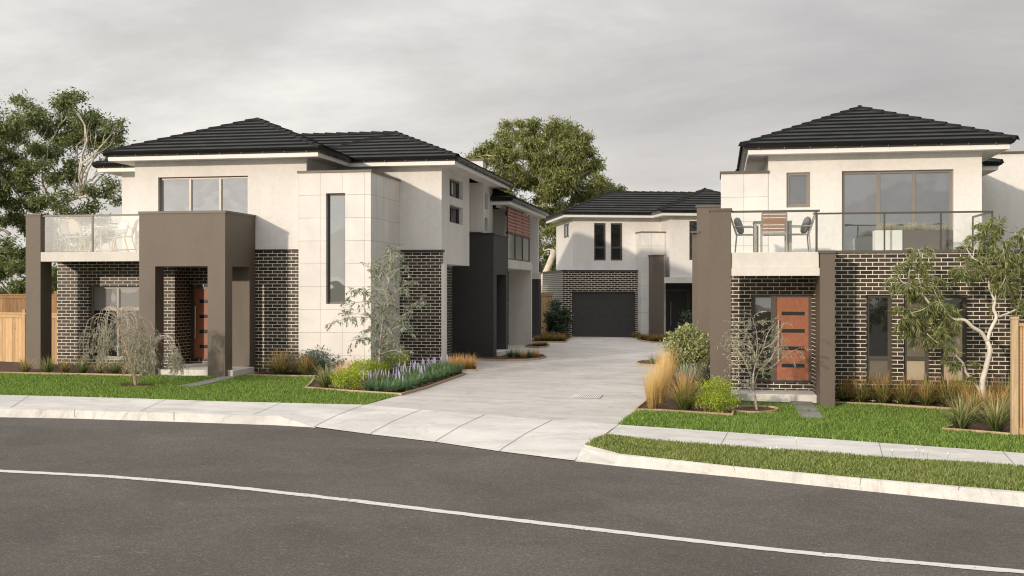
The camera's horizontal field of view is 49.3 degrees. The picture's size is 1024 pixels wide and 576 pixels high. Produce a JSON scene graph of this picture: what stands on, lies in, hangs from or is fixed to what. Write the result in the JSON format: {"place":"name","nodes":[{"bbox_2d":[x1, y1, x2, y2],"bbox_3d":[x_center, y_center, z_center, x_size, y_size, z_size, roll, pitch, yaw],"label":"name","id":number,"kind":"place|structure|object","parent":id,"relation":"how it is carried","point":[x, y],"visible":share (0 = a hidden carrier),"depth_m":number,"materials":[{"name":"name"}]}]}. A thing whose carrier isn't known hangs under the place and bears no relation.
{"place":"outdoors","nodes":[
{"label":"outdoors","id":0,"kind":"place"},
{"bbox_2d":[0,370,398,404],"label":"lawn","id":1,"kind":"structure","parent":0,"point":[197,391],"depth_m":24.07,"materials":[{"name":"plant"}]},
{"bbox_2d":[0,361,143,376],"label":"garden bed","id":2,"kind":"object","parent":1,"relation":"on","point":[11,368],"visible":0.38,"depth_m":28.64,"materials":[{"name":"soil"}]},
{"bbox_2d":[8,357,35,371],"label":"flax","id":3,"kind":"object","parent":2,"relation":"on","point":[23,367],"visible":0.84,"depth_m":28.12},
{"bbox_2d":[36,355,58,372],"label":"flax","id":4,"kind":"object","parent":2,"relation":"on","point":[49,367],"visible":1,"depth_m":27.99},
{"bbox_2d":[56,357,72,372],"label":"flax","id":5,"kind":"object","parent":2,"relation":"on","point":[65,368],"visible":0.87,"depth_m":28.16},
{"bbox_2d":[68,354,93,372],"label":"flax","id":6,"kind":"object","parent":2,"relation":"on","point":[83,369],"visible":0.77,"depth_m":28.09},
{"bbox_2d":[104,358,123,373],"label":"flax","id":7,"kind":"object","parent":2,"relation":"on","point":[116,368],"visible":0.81,"depth_m":28.00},
{"bbox_2d":[120,384,152,386],"bbox_3d":[-8.621,2.254,25.600,0.829,0.067,0.710,0,0,11],"label":"mulch ring","id":8,"kind":"object","parent":1,"relation":"on","point":[133,385],"visible":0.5,"depth_m":25.67,"materials":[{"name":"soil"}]},
{"bbox_2d":[78,304,188,385],"bbox_3d":[-8.668,1.313,25.630,2.461,1.893,1.697,0,0,11],"label":"weeping tree","id":9,"kind":"object","parent":8,"relation":"on","point":[137,351],"visible":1,"depth_m":25.47,"materials":[{"name":"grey plant"}]},
{"bbox_2d":[247,368,465,395],"bbox_3d":[-4.288,2.317,28.321,5.428,0.249,6.875,0,0,11],"label":"garden bed","id":10,"kind":"object","parent":1,"relation":"on","point":[312,384],"visible":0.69,"depth_m":26.90,"materials":[{"name":"brown soil"}]},
{"bbox_2d":[257,347,299,374],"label":"flax","id":11,"kind":"object","parent":10,"relation":"on","point":[279,366],"visible":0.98,"depth_m":28.67,"materials":[{"name":"plant"}]},
{"bbox_2d":[288,351,328,374],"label":"flax","id":12,"kind":"object","parent":10,"relation":"on","point":[306,368],"visible":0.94,"depth_m":28.74,"materials":[{"name":"plant"}]},
{"bbox_2d":[294,349,330,373],"bbox_3d":[-5.209,1.933,29.203,0.988,0.760,0.912,0,0,-16],"label":"blue shrub","id":13,"kind":"object","parent":10,"relation":"on","point":[313,356],"visible":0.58,"depth_m":29.13,"materials":[{"name":"green plant"}]},
{"bbox_2d":[306,345,339,372],"bbox_3d":[-4.951,1.912,29.407,1.247,0.863,1.118,0,0,18],"label":"blue shrub","id":14,"kind":"object","parent":10,"relation":"on","point":[320,352],"visible":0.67,"depth_m":29.18,"materials":[{"name":"green plant"}]},
{"bbox_2d":[308,361,340,387],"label":"flax","id":15,"kind":"object","parent":10,"relation":"on","point":[325,383],"visible":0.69,"depth_m":25.46,"materials":[{"name":"plant"}]},
{"bbox_2d":[326,364,368,389],"bbox_3d":[-3.711,2.028,25.326,1.012,0.620,1.010,0,0,-9],"label":"lime shrub","id":16,"kind":"object","parent":10,"relation":"on","point":[343,381],"visible":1,"depth_m":25.16,"materials":[{"name":"green plant"}]},
{"bbox_2d":[347,357,382,381],"bbox_3d":[-3.705,1.991,27.485,0.917,0.647,1.010,0,0,-34],"label":"lime shrub","id":17,"kind":"object","parent":10,"relation":"on","point":[371,364],"visible":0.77,"depth_m":27.38,"materials":[{"name":"green plant"}]},
{"bbox_2d":[357,372,377,390],"bbox_3d":[-3.216,2.087,25.151,0.754,0.485,0.772,0,0,-38],"label":"liriope","id":18,"kind":"object","parent":10,"relation":"on","point":[367,386],"visible":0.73,"depth_m":25.08,"materials":[{"name":"green plant"}]},
{"bbox_2d":[325,244,430,380],"bbox_3d":[-3.477,0.800,27.514,2.828,3.851,1.897,0,0,11],"label":"young tree","id":19,"kind":"object","parent":10,"relation":"on","point":[395,274],"visible":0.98,"depth_m":27.41,"materials":[{"name":"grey plant"}]},
{"bbox_2d":[382,351,410,371],"bbox_3d":[-3.198,1.956,30.196,0.936,0.681,1.159,0,0,-22],"label":"lime shrub","id":20,"kind":"object","parent":10,"relation":"on","point":[394,360],"visible":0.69,"depth_m":30.08,"materials":[{"name":"green plant"}]},
{"bbox_2d":[390,371,415,391],"bbox_3d":[-2.485,2.099,25.116,0.817,0.485,0.728,0,0,12],"label":"liriope","id":21,"kind":"object","parent":10,"relation":"on","point":[402,388],"visible":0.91,"depth_m":25.07,"materials":[{"name":"green plant"}]},
{"bbox_2d":[316,427,574,460],"bbox_3d":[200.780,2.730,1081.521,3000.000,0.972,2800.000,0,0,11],"label":"ground","id":22,"kind":"structure","parent":0,"point":[446,443],"depth_m":19.93,"materials":[{"name":"concrete"}]},
{"bbox_2d":[0,310,56,363],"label":"timber fence","id":23,"kind":"object","parent":22,"relation":"on","point":[12,336],"visible":0.38,"depth_m":31.85,"materials":[{"name":"brown wood"}]},
{"bbox_2d":[0,291,56,312],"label":"timber fence","id":24,"kind":"object","parent":22,"relation":"on","point":[12,302],"visible":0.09,"depth_m":37.92,"materials":[{"name":"wood"}]},
{"bbox_2d":[0,212,120,293],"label":"tree","id":25,"kind":"object","parent":22,"relation":"on","point":[13,287],"visible":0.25,"depth_m":49.54,"materials":[{"name":"green plant"}]},
{"bbox_2d":[0,87,136,293],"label":"gum tree","id":26,"kind":"object","parent":22,"relation":"on","point":[89,135],"visible":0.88,"depth_m":41.70,"materials":[{"name":"green plant"}]},
{"bbox_2d":[0,395,358,414],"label":"footpath","id":27,"kind":"structure","parent":22,"relation":"on","point":[109,404],"depth_m":21.95,"materials":[{"name":"concrete"}]},
{"bbox_2d":[24,117,513,376],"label":"townhouse","id":28,"kind":"structure","parent":22,"relation":"on","point":[254,238],"depth_m":29.79,"materials":[{"name":"paint"}]},
{"bbox_2d":[58,220,85,251],"bbox_3d":[-11.879,-1.374,30.050,0.682,0.958,0.487,0,0,39],"label":"bistro chair","id":29,"kind":"object","parent":28,"relation":"on","point":[62,227],"visible":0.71,"depth_m":30.09,"materials":[{"name":"wicker"}]},
{"bbox_2d":[65,217,94,251],"bbox_3d":[-11.435,-1.374,29.475,0.487,0.958,0.682,0,0,19],"label":"bistro chair","id":30,"kind":"object","parent":28,"relation":"on","point":[74,225],"visible":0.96,"depth_m":29.26,"materials":[{"name":"plastic"}]},
{"bbox_2d":[82,226,118,251],"bbox_3d":[-11.032,-1.270,29.865,0.960,0.749,0.840,0,0,11],"label":"table","id":31,"kind":"object","parent":28,"relation":"on","point":[105,228],"visible":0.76,"depth_m":29.73,"materials":[{"name":"white metal"}]},
{"bbox_2d":[100,220,128,251],"bbox_3d":[-10.717,-1.374,30.116,0.487,0.958,0.682,0,0,31],"label":"bistro chair","id":32,"kind":"object","parent":28,"relation":"on","point":[122,226],"visible":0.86,"depth_m":30.29,"materials":[{"name":"metal"}]},
{"bbox_2d":[91,286,138,358],"bbox_3d":[-10.684,0.952,30.681,1.910,1.995,0.070,0,0,11],"label":"window","id":33,"kind":"structure","parent":28,"relation":"in","point":[102,297],"depth_m":30.75,"materials":[{"name":"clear glass"}]},
{"bbox_2d":[112,219,138,251],"bbox_3d":[-10.210,-1.374,29.486,0.682,0.958,0.487,0,0,-17],"label":"bistro chair","id":34,"kind":"object","parent":28,"relation":"on","point":[134,227],"visible":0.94,"depth_m":29.35,"materials":[{"name":"metal"}]},
{"bbox_2d":[194,289,207,357],"bbox_3d":[-8.348,0.985,30.937,1.050,1.910,0.114,0,0,11],"label":"door","id":35,"kind":"structure","parent":28,"relation":"in","point":[200,295],"depth_m":31.02,"materials":[{"name":"wood"}]},
{"bbox_2d":[160,176,247,213],"bbox_3d":[-8.322,-2.030,30.232,2.600,1.960,0.070,0,0,11],"label":"window","id":36,"kind":"structure","parent":28,"relation":"in","point":[229,193],"depth_m":30.24,"materials":[{"name":"clear glass"}]},
{"bbox_2d":[327,193,344,303],"bbox_3d":[-4.604,-1.035,29.409,0.530,2.910,0.070,0,0,11],"label":"window","id":37,"kind":"structure","parent":28,"relation":"in","point":[335,202],"depth_m":29.42,"materials":[{"name":"grey glass"}]},
{"bbox_2d":[450,179,458,198],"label":"window","id":38,"kind":"structure","parent":28,"relation":"in","point":[454,185],"depth_m":33.72,"materials":[{"name":"black glass"}]},
{"bbox_2d":[450,206,458,223],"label":"window","id":39,"kind":"structure","parent":28,"relation":"in","point":[454,211],"depth_m":33.72,"materials":[{"name":"black glass"}]},
{"bbox_2d":[282,405,616,459],"bbox_3d":[-0.819,2.494,20.094,6.435,0.254,3.291,0,0,34],"label":"driveway apron","id":40,"kind":"object","parent":22,"relation":"on","point":[562,439],"visible":0.97,"depth_m":19.79,"materials":[{"name":"concrete"}]},
{"bbox_2d":[10,397,1014,490],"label":"footpath","id":41,"kind":"structure","parent":22,"relation":"on","point":[504,446],"depth_m":19.94,"materials":[{"name":"concrete"}]},
{"bbox_2d":[460,115,615,292],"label":"gum tree","id":42,"kind":"object","parent":22,"relation":"on","point":[564,171],"visible":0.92,"depth_m":61.08,"materials":[{"name":"green plant"}]},
{"bbox_2d":[539,223,555,273],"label":"tree","id":43,"kind":"object","parent":22,"relation":"on","point":[545,257],"visible":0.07,"depth_m":70.50,"materials":[{"name":"green plant"}]},
{"bbox_2d":[606,178,627,191],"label":"gum tree","id":44,"kind":"object","parent":22,"relation":"on","point":[619,188],"visible":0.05,"depth_m":68.09,"materials":[{"name":"green plant"}]},
{"bbox_2d":[585,432,1023,490],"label":"grass verge","id":45,"kind":"object","parent":22,"relation":"on","point":[770,463],"depth_m":15.98,"materials":[{"name":"plant"}]},
{"bbox_2d":[608,425,1023,465],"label":"footpath","id":46,"kind":"structure","parent":22,"relation":"on","point":[904,451],"depth_m":18.16,"materials":[{"name":"concrete"}]},
{"bbox_2d":[709,105,1023,406],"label":"townhouse","id":47,"kind":"structure","parent":22,"relation":"on","point":[850,179],"depth_m":25.81,"materials":[{"name":"paint"}]},
{"bbox_2d":[731,217,758,251],"bbox_3d":[5.247,-1.192,25.216,0.628,0.875,0.565,0,0,11],"label":"armchair","id":48,"kind":"object","parent":47,"relation":"on","point":[739,227],"visible":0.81,"depth_m":25.03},
{"bbox_2d":[753,221,791,251],"bbox_3d":[5.859,-1.125,25.102,0.840,0.740,0.700,0,0,11],"label":"table","id":49,"kind":"object","parent":47,"relation":"on","point":[755,223],"visible":0.74,"depth_m":24.83,"materials":[{"name":"metal"}]},
{"bbox_2d":[760,212,787,251],"bbox_3d":[5.718,-1.192,24.355,0.565,0.875,0.628,0,0,11],"label":"armchair","id":50,"kind":"object","parent":47,"relation":"on","point":[772,232],"visible":0.94,"depth_m":24.14,"materials":[{"name":"wood"}]},
{"bbox_2d":[776,297,807,379],"bbox_3d":[6.445,1.165,25.622,0.720,1.910,0.124,0,0,11],"label":"door","id":51,"kind":"structure","parent":47,"relation":"in","point":[793,310],"depth_m":25.65,"materials":[{"name":"wood"}]},
{"bbox_2d":[787,172,809,207],"bbox_3d":[7.050,-2.410,27.470,0.565,0.860,0.070,0,0,11],"label":"window","id":52,"kind":"structure","parent":47,"relation":"in","point":[798,184],"depth_m":27.47,"materials":[{"name":"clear glass"}]},
{"bbox_2d":[787,215,814,251],"bbox_3d":[6.470,-1.192,24.989,0.628,0.875,0.565,0,0,11],"label":"armchair","id":53,"kind":"object","parent":47,"relation":"on","point":[807,225],"visible":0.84,"depth_m":24.78,"materials":[{"name":"metal"}]},
{"bbox_2d":[866,295,891,382],"bbox_3d":[8.144,1.130,24.775,0.550,1.960,0.070,0,0,11],"label":"window","id":54,"kind":"structure","parent":47,"relation":"in","point":[878,320],"depth_m":24.78,"materials":[{"name":"glass"}]},
{"bbox_2d":[873,230,901,249],"bbox_3d":[8.516,-1.022,25.291,0.586,0.555,0.440,0,0,11],"label":"planter","id":55,"kind":"object","parent":47,"relation":"on","point":[893,239],"visible":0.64,"depth_m":25.07,"materials":[{"name":"white"}]},
{"bbox_2d":[842,170,952,249],"bbox_3d":[9.341,-1.810,27.085,2.580,2.080,0.070,0,0,11],"label":"window","id":56,"kind":"structure","parent":47,"relation":"in","point":[902,190],"depth_m":27.11,"materials":[{"name":"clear glass"}]},
{"bbox_2d":[904,295,928,383],"bbox_3d":[8.916,1.130,24.631,0.540,1.960,0.070,0,0,11],"label":"window","id":57,"kind":"structure","parent":47,"relation":"in","point":[914,361],"depth_m":24.63,"materials":[{"name":"glass"}]},
{"bbox_2d":[902,230,952,249],"bbox_3d":[9.357,-1.022,25.185,1.068,0.555,0.440,0,0,11],"label":"planter","id":58,"kind":"object","parent":47,"relation":"on","point":[917,239],"visible":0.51,"depth_m":24.97,"materials":[{"name":"concrete"}]},
{"bbox_2d":[899,220,949,229],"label":"planter grass","id":59,"kind":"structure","parent":58,"relation":"in","point":[924,227],"depth_m":25.15,"materials":[{"name":"plant"}]},
{"bbox_2d":[941,295,966,383],"bbox_3d":[9.687,1.130,24.488,0.550,1.960,0.070,0,0,11],"label":"window","id":60,"kind":"structure","parent":47,"relation":"in","point":[960,301],"depth_m":24.47,"materials":[{"name":"grey glass"}]},
{"bbox_2d":[0,417,1023,575],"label":"road","id":61,"kind":"structure","parent":0,"point":[60,525],"depth_m":13.03,"materials":[{"name":"asphalt"}]},
{"bbox_2d":[0,408,315,427],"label":"kerb","id":62,"kind":"structure","parent":61,"relation":"on","point":[280,420],"depth_m":20.72,"materials":[{"name":"concrete"}]},
{"bbox_2d":[0,470,1023,572],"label":"road marking","id":63,"kind":"object","parent":61,"relation":"on","point":[974,567],"visible":1,"depth_m":12.46,"materials":[{"name":"paint"}]},
{"bbox_2d":[575,444,1023,506],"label":"kerb","id":64,"kind":"structure","parent":61,"relation":"on","point":[590,454],"depth_m":15.32,"materials":[{"name":"concrete"}]},
{"bbox_2d":[0,0,1023,287],"label":"sky","id":65,"kind":"structure","parent":0,"point":[669,91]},
{"bbox_2d":[366,337,680,434],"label":"driveway","id":66,"kind":"structure","parent":0,"point":[557,379],"depth_m":27.17,"materials":[{"name":"concrete"}]},
{"bbox_2d":[452,354,546,360],"bbox_3d":[-0.356,2.296,36.351,2.679,0.173,4.012,0,0,40],"label":"garden bed","id":67,"kind":"object","parent":66,"relation":"on","point":[514,358],"visible":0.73,"depth_m":35.85,"materials":[{"name":"brown plant"}]},
{"bbox_2d":[452,189,550,356],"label":"townhouse","id":68,"kind":"structure","parent":66,"relation":"on","point":[492,299],"depth_m":38.17,"materials":[{"name":"grey paint"}]},
{"bbox_2d":[532,265,541,339],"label":"townhouse","id":69,"kind":"structure","parent":66,"relation":"on","point":[536,304],"depth_m":46.65,"materials":[{"name":"grey paint"}]},
{"bbox_2d":[541,293,552,332],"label":"timber fence","id":70,"kind":"object","parent":66,"relation":"on","point":[545,297],"visible":0.17,"depth_m":50.77,"materials":[{"name":"brown wood"}]},
{"bbox_2d":[532,336,572,342],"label":"garden bed","id":71,"kind":"object","parent":66,"relation":"on","point":[565,341],"visible":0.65,"depth_m":45.34,"materials":[{"name":"concrete"}]},
{"bbox_2d":[541,298,573,333],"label":"dark shrub","id":72,"kind":"object","parent":71,"relation":"on","point":[557,320],"visible":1,"depth_m":48.97,"materials":[{"name":"green plant"}]},
{"bbox_2d":[542,188,720,338],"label":"townhouse","id":73,"kind":"structure","parent":66,"relation":"on","point":[623,263],"depth_m":50.39,"materials":[{"name":"paint"}]},
{"bbox_2d":[594,223,605,259],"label":"window","id":74,"kind":"structure","parent":73,"relation":"in","point":[599,228],"depth_m":50.73,"materials":[{"name":"black glass"}]},
{"bbox_2d":[572,292,634,336],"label":"garage door","id":75,"kind":"structure","parent":73,"relation":"in","point":[596,314],"depth_m":50.35,"materials":[{"name":"grey paint"}]},
{"bbox_2d":[611,223,621,260],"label":"window","id":76,"kind":"structure","parent":73,"relation":"in","point":[616,228],"depth_m":50.81,"materials":[{"name":"glass"}]},
{"bbox_2d":[666,291,686,333],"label":"door","id":77,"kind":"structure","parent":73,"relation":"in","point":[676,301],"depth_m":51.09,"materials":[{"name":"metal"}]},
{"bbox_2d":[689,221,696,259],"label":"window","id":78,"kind":"structure","parent":73,"relation":"in","point":[692,224],"depth_m":49.50,"materials":[{"name":"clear glass"}]},
{"bbox_2d":[635,337,668,342],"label":"garden bed","id":79,"kind":"object","parent":66,"relation":"on","point":[648,341],"visible":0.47,"depth_m":46.75,"materials":[{"name":"beige wood"}]},
{"bbox_2d":[674,309,691,335],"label":"dark shrub","id":80,"kind":"object","parent":79,"relation":"on","point":[688,316],"visible":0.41,"depth_m":46.76,"materials":[{"name":"green plant"}]},
{"bbox_2d":[691,205,720,379],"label":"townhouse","id":81,"kind":"structure","parent":66,"relation":"on","point":[701,274],"depth_m":29.57,"materials":[{"name":"paint"}]},
{"bbox_2d":[618,400,1023,452],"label":"lawn","id":82,"kind":"structure","parent":0,"point":[804,420],"depth_m":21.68,"materials":[{"name":"plant"}]},
{"bbox_2d":[634,377,733,415],"bbox_3d":[4.171,2.475,26.182,1.980,0.224,8.573,0,0,11],"label":"garden bed","id":83,"kind":"object","parent":82,"relation":"on","point":[667,405],"visible":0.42,"depth_m":22.84,"materials":[{"name":"brown plant"}]},
{"bbox_2d":[636,363,664,407],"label":"golden grass","id":84,"kind":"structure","parent":83,"relation":"on","point":[652,384],"depth_m":22.70,"materials":[{"name":"plant"}]},
{"bbox_2d":[642,358,677,402],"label":"golden grass","id":85,"kind":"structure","parent":83,"relation":"on","point":[662,396],"depth_m":23.68,"materials":[{"name":"plant"}]},
{"bbox_2d":[652,346,680,394],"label":"golden grass","id":86,"kind":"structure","parent":83,"relation":"on","point":[668,365],"depth_m":25.45,"materials":[{"name":"plant"}]},
{"bbox_2d":[653,340,683,385],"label":"golden grass","id":87,"kind":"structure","parent":83,"relation":"on","point":[668,357],"depth_m":27.48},
{"bbox_2d":[658,320,709,379],"bbox_3d":[4.450,1.670,27.948,1.556,1.752,1.175,0,0,-31],"label":"cream shrub","id":88,"kind":"object","parent":83,"relation":"on","point":[694,351],"visible":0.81,"depth_m":27.81,"materials":[{"name":"green plant"}]},
{"bbox_2d":[655,365,712,409],"bbox_3d":[3.464,1.972,22.646,1.782,0.993,1.709,0,0,28],"label":"flax","id":89,"kind":"object","parent":83,"relation":"on","point":[684,400],"visible":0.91,"depth_m":22.46,"materials":[{"name":"plant"}]},
{"bbox_2d":[693,366,709,390],"bbox_3d":[4.650,2.186,26.483,0.726,0.669,0.685,0,0,-1],"label":"dark shrub","id":90,"kind":"object","parent":83,"relation":"on","point":[706,374],"visible":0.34,"depth_m":26.43,"materials":[{"name":"green plant"}]},
{"bbox_2d":[692,375,742,412],"bbox_3d":[4.052,2.103,22.299,1.069,0.800,1.000,0,0,-20],"label":"lime shrub","id":91,"kind":"object","parent":83,"relation":"on","point":[717,399],"visible":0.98,"depth_m":22.21,"materials":[{"name":"green plant"}]},
{"bbox_2d":[731,405,778,413],"bbox_3d":[4.975,2.521,22.791,0.863,0.152,1.264,0,0,40],"label":"garden bed","id":92,"kind":"object","parent":82,"relation":"on","point":[750,409],"visible":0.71,"depth_m":22.87,"materials":[{"name":"brown soil"}]},
{"bbox_2d":[717,311,810,409],"bbox_3d":[5.082,1.477,22.795,1.914,2.066,1.121,0,0,21],"label":"young tree","id":93,"kind":"object","parent":92,"relation":"on","point":[741,356],"visible":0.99,"depth_m":22.83,"materials":[{"name":"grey plant"}]},
{"bbox_2d":[797,410,823,418],"bbox_3d":[5.943,2.540,22.203,0.443,0.076,1.249,0,0,11],"label":"stepping stone","id":94,"kind":"object","parent":82,"relation":"on","point":[809,414],"visible":0.57,"depth_m":22.15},
{"bbox_2d":[835,401,958,409],"bbox_3d":[9.036,2.579,23.882,4.150,0.209,1.140,0,0,11],"label":"garden bed","id":95,"kind":"object","parent":82,"relation":"on","point":[911,405],"visible":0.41,"depth_m":24.12,"materials":[{"name":"brown wood"}]},
{"bbox_2d":[835,371,866,400],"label":"flax","id":96,"kind":"object","parent":95,"relation":"on","point":[846,393],"visible":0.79,"depth_m":24.63,"materials":[{"name":"plant"}]},
{"bbox_2d":[840,369,891,401],"bbox_3d":[7.718,2.127,24.676,1.506,0.786,1.563,0,0,-1],"label":"flax","id":97,"kind":"object","parent":95,"relation":"on","point":[862,398],"visible":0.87,"depth_m":24.50,"materials":[{"name":"plant"}]},
{"bbox_2d":[855,366,907,402],"bbox_3d":[8.168,2.095,24.501,1.616,0.867,1.683,0,0,13],"label":"flax","id":98,"kind":"object","parent":95,"relation":"on","point":[884,393],"visible":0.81,"depth_m":24.35,"materials":[{"name":"plant"}]},
{"bbox_2d":[884,374,931,403],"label":"flax","id":99,"kind":"object","parent":95,"relation":"on","point":[901,399],"visible":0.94,"depth_m":24.25,"materials":[{"name":"plant"}]},
{"bbox_2d":[906,367,947,404],"bbox_3d":[9.015,2.139,24.259,1.539,0.816,1.452,0,0,4],"label":"flax","id":100,"kind":"object","parent":95,"relation":"on","point":[927,386],"visible":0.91,"depth_m":24.14,"materials":[{"name":"plant"}]},
{"bbox_2d":[923,373,969,405],"bbox_3d":[9.451,2.138,24.176,1.635,0.836,1.582,0,0,-37],"label":"flax","id":101,"kind":"object","parent":95,"relation":"on","point":[944,391],"visible":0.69,"depth_m":24.00,"materials":[{"name":"plant"}]},
{"bbox_2d":[945,373,978,405],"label":"flax","id":102,"kind":"object","parent":95,"relation":"on","point":[969,387],"visible":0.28,"depth_m":23.91,"materials":[{"name":"plant"}]},
{"bbox_2d":[961,375,1009,399],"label":"flax","id":103,"kind":"object","parent":95,"relation":"on","point":[987,389],"visible":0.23,"depth_m":23.77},
{"bbox_2d":[986,373,1009,399],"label":"flax","id":104,"kind":"object","parent":95,"relation":"on","point":[1003,386],"visible":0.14,"depth_m":23.70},
{"bbox_2d":[942,418,1010,435],"bbox_3d":[9.542,2.613,21.681,1.551,0.166,4.308,0,0,30],"label":"garden bed","id":105,"kind":"object","parent":82,"relation":"on","point":[978,426],"visible":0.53,"depth_m":20.36,"materials":[{"name":"brown wood"}]},
{"bbox_2d":[881,215,1023,398],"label":"gum tree","id":106,"kind":"object","parent":105,"relation":"on","point":[936,334],"visible":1,"depth_m":22.72,"materials":[{"name":"green plant"}]},
{"bbox_2d":[933,389,989,428],"bbox_3d":[8.157,2.194,20.279,1.375,0.759,1.400,0,0,9],"label":"flax","id":107,"kind":"object","parent":105,"relation":"on","point":[961,420],"visible":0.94,"depth_m":20.14,"materials":[{"name":"plant"}]},
{"bbox_2d":[943,387,999,420],"bbox_3d":[8.966,2.215,21.659,1.439,0.716,1.388,0,0,2],"label":"flax","id":108,"kind":"object","parent":105,"relation":"on","point":[975,403],"visible":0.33,"depth_m":21.57,"materials":[{"name":"plant"}]},
{"bbox_2d":[963,386,1009,417],"bbox_3d":[9.457,2.205,22.174,1.449,0.743,1.513,0,0,-39],"label":"flax","id":109,"kind":"object","parent":105,"relation":"on","point":[986,397],"visible":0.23,"depth_m":22.08,"materials":[{"name":"plant"}]},
{"bbox_2d":[967,393,1023,431],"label":"flax","id":110,"kind":"object","parent":105,"relation":"on","point":[996,419],"visible":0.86,"depth_m":20.00,"materials":[{"name":"plant"}]},
{"bbox_2d":[983,386,1009,419],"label":"flax","id":111,"kind":"object","parent":105,"relation":"on","point":[1003,395],"visible":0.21,"depth_m":21.86,"materials":[{"name":"plant"}]},
{"bbox_2d":[1010,317,1023,435],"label":"timber fence","id":112,"kind":"object","parent":82,"relation":"on","point":[1016,372],"visible":0.84,"depth_m":19.61,"materials":[{"name":"brown wood"}]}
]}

